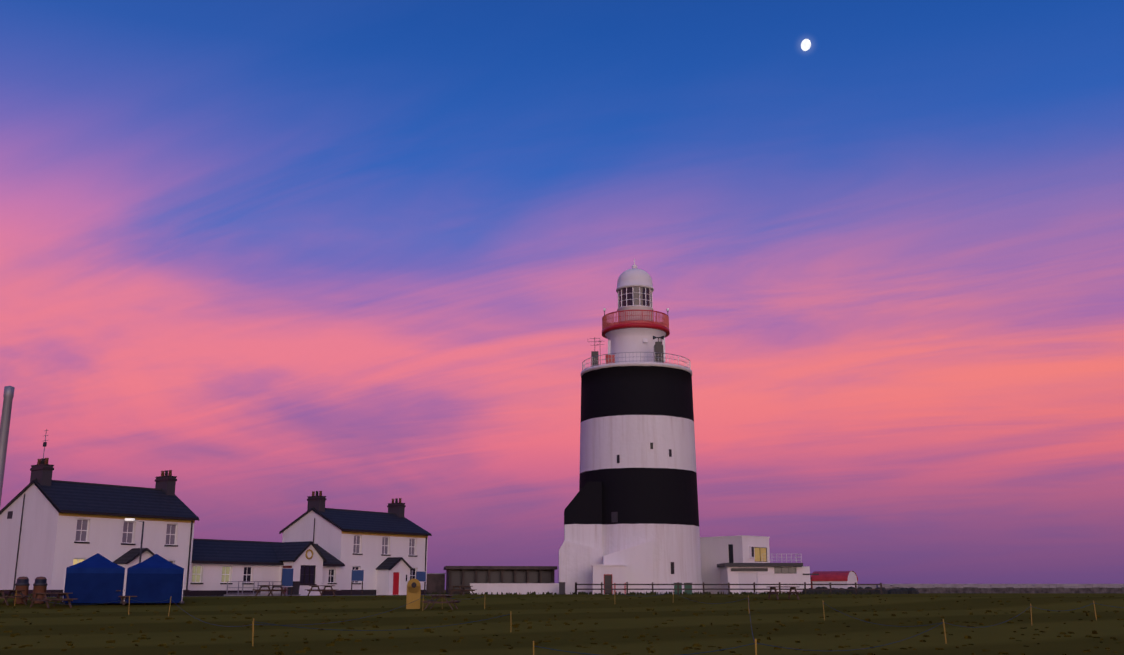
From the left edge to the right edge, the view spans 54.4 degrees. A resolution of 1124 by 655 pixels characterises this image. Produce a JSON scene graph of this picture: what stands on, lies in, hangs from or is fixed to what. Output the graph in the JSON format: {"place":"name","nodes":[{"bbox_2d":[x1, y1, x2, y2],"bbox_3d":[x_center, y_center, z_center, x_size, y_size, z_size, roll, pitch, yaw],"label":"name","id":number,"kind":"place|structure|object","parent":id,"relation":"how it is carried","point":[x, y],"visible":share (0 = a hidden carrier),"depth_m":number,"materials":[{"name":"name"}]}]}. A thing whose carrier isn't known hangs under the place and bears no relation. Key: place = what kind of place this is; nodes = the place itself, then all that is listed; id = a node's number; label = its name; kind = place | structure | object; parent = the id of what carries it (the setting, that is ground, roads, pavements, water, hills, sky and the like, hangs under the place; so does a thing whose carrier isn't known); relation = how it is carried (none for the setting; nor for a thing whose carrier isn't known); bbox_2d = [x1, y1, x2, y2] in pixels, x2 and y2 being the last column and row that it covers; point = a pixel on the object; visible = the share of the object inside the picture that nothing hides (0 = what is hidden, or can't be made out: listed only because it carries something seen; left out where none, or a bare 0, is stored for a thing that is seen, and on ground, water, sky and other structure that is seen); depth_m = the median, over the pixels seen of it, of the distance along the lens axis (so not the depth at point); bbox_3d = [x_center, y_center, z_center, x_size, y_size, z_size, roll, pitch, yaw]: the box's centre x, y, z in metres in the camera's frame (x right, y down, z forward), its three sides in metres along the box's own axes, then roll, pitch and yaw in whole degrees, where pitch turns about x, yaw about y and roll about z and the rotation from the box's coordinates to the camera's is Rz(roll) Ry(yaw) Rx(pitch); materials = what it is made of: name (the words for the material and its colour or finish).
{"place":"outdoors","nodes":[
{"label":"outdoors","id":0,"kind":"place"},
{"bbox_2d":[311,595,345,595],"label":"path apron","id":1,"kind":"object","parent":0,"point":[328,595],"visible":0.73,"depth_m":86.86,"materials":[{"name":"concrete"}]},
{"bbox_2d":[288,581,300,594],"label":"wheelie bin","id":2,"kind":"object","parent":1,"relation":"on","point":[295,587],"visible":0.82,"depth_m":82.67,"materials":[{"name":"grey plastic"}]},
{"bbox_2d":[351,569,363,594],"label":"info sign","id":3,"kind":"object","parent":1,"relation":"on","point":[357,575],"visible":1,"depth_m":88.71,"materials":[{"name":"blue wood"}]},
{"bbox_2d":[416,571,425,594],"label":"info sign","id":4,"kind":"object","parent":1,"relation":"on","point":[420,576],"visible":0.75,"depth_m":95.39,"materials":[{"name":"blue wood"}]},
{"bbox_2d":[0,590,1123,654],"bbox_3d":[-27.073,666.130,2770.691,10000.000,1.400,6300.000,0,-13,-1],"label":"lawn","id":5,"kind":"structure","parent":0,"point":[615,625],"depth_m":42.93,"materials":[{"name":"green plant"}]},
{"bbox_2d":[0,386,14,504],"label":"pole","id":6,"kind":"object","parent":5,"relation":"on","point":[8,395],"visible":1,"depth_m":19.75,"materials":[{"name":"grey metal"}]},
{"bbox_2d":[0,590,31,604],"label":"picnic table","id":7,"kind":"object","parent":5,"relation":"on","point":[9,596],"visible":0.81,"depth_m":58.67,"materials":[{"name":"brown wood"}]},
{"bbox_2d":[14,576,29,603],"bbox_3d":[-29.336,14.258,59.341,0.720,1.450,0.702,0,-13,-1],"label":"barrel","id":8,"kind":"object","parent":5,"relation":"on","point":[22,582],"visible":0.94,"depth_m":59.13,"materials":[{"name":"brown wood"}]},
{"bbox_2d":[32,577,47,603],"bbox_3d":[-28.537,14.347,59.709,0.720,1.450,0.702,0,-13,-1],"label":"barrel","id":9,"kind":"object","parent":5,"relation":"on","point":[40,584],"visible":0.83,"depth_m":59.49,"materials":[{"name":"brown wood"}]},
{"bbox_2d":[25,593,77,607],"bbox_3d":[-26.918,14.388,57.628,1.800,0.784,1.800,-8,-16,30],"label":"picnic table","id":10,"kind":"object","parent":5,"relation":"on","point":[45,598],"visible":0.9,"depth_m":57.38,"materials":[{"name":"brown wood"}]},
{"bbox_2d":[60,551,125,603],"bbox_3d":[-26.005,13.917,60.958,3.240,2.870,3.240,5,-14,-21],"label":"gazebo","id":11,"kind":"object","parent":5,"relation":"on","point":[97,578],"visible":0.81,"depth_m":59.59,"materials":[{"name":"blue fabric"}]},
{"bbox_2d":[0,429,198,596],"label":"keepers house","id":12,"kind":"structure","parent":5,"relation":"on","point":[51,530],"depth_m":74.30,"materials":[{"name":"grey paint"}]},
{"bbox_2d":[107,590,145,604],"bbox_3d":[-24.136,14.986,60.636,1.800,0.784,1.800,-10,-17,35],"label":"picnic table","id":13,"kind":"object","parent":5,"relation":"on","point":[122,600],"visible":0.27,"depth_m":59.75,"materials":[{"name":"brown wood"}]},
{"bbox_2d":[125,518,143,562],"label":"lamp post","id":14,"kind":"object","parent":5,"relation":"on","point":[129,519],"visible":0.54,"depth_m":72.78,"materials":[{"name":"grey metal"}]},
{"bbox_2d":[124,551,184,603],"bbox_3d":[-23.140,14.181,62.058,3.240,2.870,3.240,5,-14,-21],"label":"gazebo","id":15,"kind":"object","parent":5,"relation":"on","point":[156,578],"visible":0.94,"depth_m":60.69,"materials":[{"name":"blue fabric"}]},
{"bbox_2d":[14,590,484,645],"bbox_3d":[-16.514,12.038,46.520,24.869,1.653,27.162,0,-13,-1],"label":"rope fence","id":16,"kind":"object","parent":5,"relation":"on","point":[230,626],"visible":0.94,"depth_m":48.97,"materials":[{"name":"brown"}]},
{"bbox_2d":[189,538,344,595],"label":"link building","id":17,"kind":"structure","parent":5,"relation":"on","point":[230,568],"depth_m":85.56,"materials":[{"name":"white paint"}]},
{"bbox_2d":[252,585,288,595],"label":"picnic table","id":18,"kind":"object","parent":5,"relation":"on","point":[269,589],"visible":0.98,"depth_m":77.31,"materials":[{"name":"brown wood"}]},
{"bbox_2d":[281,568,293,595],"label":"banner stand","id":19,"kind":"object","parent":5,"relation":"on","point":[287,578],"visible":0.9,"depth_m":81.79,"materials":[{"name":"blue plastic"}]},
{"bbox_2d":[305,585,338,595],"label":"picnic table","id":20,"kind":"object","parent":5,"relation":"on","point":[320,590],"visible":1,"depth_m":83.03,"materials":[{"name":"brown wood"}]},
{"bbox_2d":[279,491,431,594],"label":"keepers house","id":21,"kind":"structure","parent":5,"relation":"on","point":[386,552],"depth_m":95.46,"materials":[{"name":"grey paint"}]},
{"bbox_2d":[253,611,511,642],"bbox_3d":[-5.644,10.032,36.575,10.152,0.912,0.060,12,-18,-40],"label":"rope fence","id":22,"kind":"object","parent":5,"relation":"on","point":[372,630],"visible":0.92,"depth_m":35.90,"materials":[{"name":"brown"}]},
{"bbox_2d":[406,579,420,608],"bbox_3d":[-8.239,14.641,59.998,0.850,1.675,0.535,7,-15,-28],"label":"yellow sign","id":23,"kind":"object","parent":5,"relation":"on","point":[413,590],"visible":0.96,"depth_m":59.77,"materials":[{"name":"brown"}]},
{"bbox_2d":[0,591,878,596],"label":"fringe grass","id":24,"kind":"structure","parent":5,"relation":"on","point":[708,593],"depth_m":105.78,"materials":[{"name":"green plant"}]},
{"bbox_2d":[421,595,459,609],"bbox_3d":[-6.586,15.020,59.712,1.800,0.784,1.800,-1,-14,6],"label":"picnic table","id":25,"kind":"object","parent":5,"relation":"on","point":[437,597],"visible":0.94,"depth_m":59.12,"materials":[{"name":"brown wood"}]},
{"bbox_2d":[449,586,474,594],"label":"picnic table","id":26,"kind":"object","parent":5,"relation":"on","point":[461,590],"visible":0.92,"depth_m":92.79,"materials":[{"name":"brown wood"}]},
{"bbox_2d":[426,566,556,593],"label":"dark shelter","id":27,"kind":"object","parent":5,"relation":"on","point":[460,576],"visible":0.69,"depth_m":118.75,"materials":[{"name":"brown wood"}]},
{"bbox_2d":[470,583,572,593],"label":"white boundary wall","id":28,"kind":"structure","parent":5,"relation":"on","point":[518,588],"depth_m":109.66,"materials":[{"name":"white paint"}]},
{"bbox_2d":[559,582,691,593],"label":"green bins","id":29,"kind":"object","parent":5,"relation":"on","point":[561,587],"visible":0.69,"depth_m":108.77,"materials":[{"name":"green plastic"}]},
{"bbox_2d":[559,259,702,593],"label":"lighthouse tower","id":30,"kind":"structure","parent":5,"relation":"on","point":[631,513],"depth_m":119.42,"materials":[{"name":"paint"}]},
{"bbox_2d":[590,308,668,366],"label":"lighthouse equipment","id":31,"kind":"object","parent":30,"relation":"on","point":[659,347],"visible":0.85,"depth_m":123.53,"materials":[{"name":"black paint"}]},
{"bbox_2d":[616,590,755,654],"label":"rope fence","id":32,"kind":"object","parent":5,"relation":"on","point":[719,603],"visible":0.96,"depth_m":53.79,"materials":[{"name":"brown wood"}]},
{"bbox_2d":[575,582,882,594],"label":"timber fence","id":33,"kind":"object","parent":5,"relation":"on","point":[729,584],"visible":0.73,"depth_m":105.89,"materials":[{"name":"brown wood"}]},
{"bbox_2d":[700,535,818,593],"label":"building","id":34,"kind":"structure","parent":5,"relation":"on","point":[741,559],"depth_m":121.09,"materials":[{"name":"white paint"}]},
{"bbox_2d":[768,586,798,599],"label":"picnic table","id":35,"kind":"object","parent":5,"relation":"on","point":[777,593],"visible":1,"depth_m":66.80,"materials":[{"name":"brown wood"}]},
{"bbox_2d":[533,600,1123,654],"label":"rope fence","id":36,"kind":"object","parent":5,"relation":"on","point":[836,650],"visible":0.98,"depth_m":27.85,"materials":[{"name":"brown"}]},
{"bbox_2d":[810,571,857,588],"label":"red roof shed","id":37,"kind":"structure","parent":5,"relation":"on","point":[837,577],"depth_m":129.73,"materials":[{"name":"red metal"}]},
{"bbox_2d":[802,586,918,593],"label":"scrub strip","id":38,"kind":"object","parent":5,"relation":"on","point":[911,590],"visible":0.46,"depth_m":119.58,"materials":[{"name":"grey"}]},
{"bbox_2d":[823,602,946,643],"bbox_3d":[11.555,10.756,40.365,0.056,1.204,12.886,1,-14,-3],"label":"rope fence","id":39,"kind":"object","parent":5,"relation":"on","point":[890,625],"visible":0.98,"depth_m":37.63,"materials":[{"name":"brown"}]},
{"bbox_2d":[858,584,1123,592],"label":"stone sea wall","id":40,"kind":"structure","parent":5,"relation":"on","point":[1019,588],"depth_m":140.45,"materials":[{"name":"grey stone"}]},
{"bbox_2d":[0,0,1123,589],"label":"sky","id":41,"kind":"structure","parent":0,"point":[266,255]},
{"bbox_2d":[801,39,810,50],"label":"moon","id":42,"kind":"object","parent":41,"relation":"in","point":[805,44],"visible":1,"depth_m":2837.41,"materials":[{"name":"white"}]}
]}

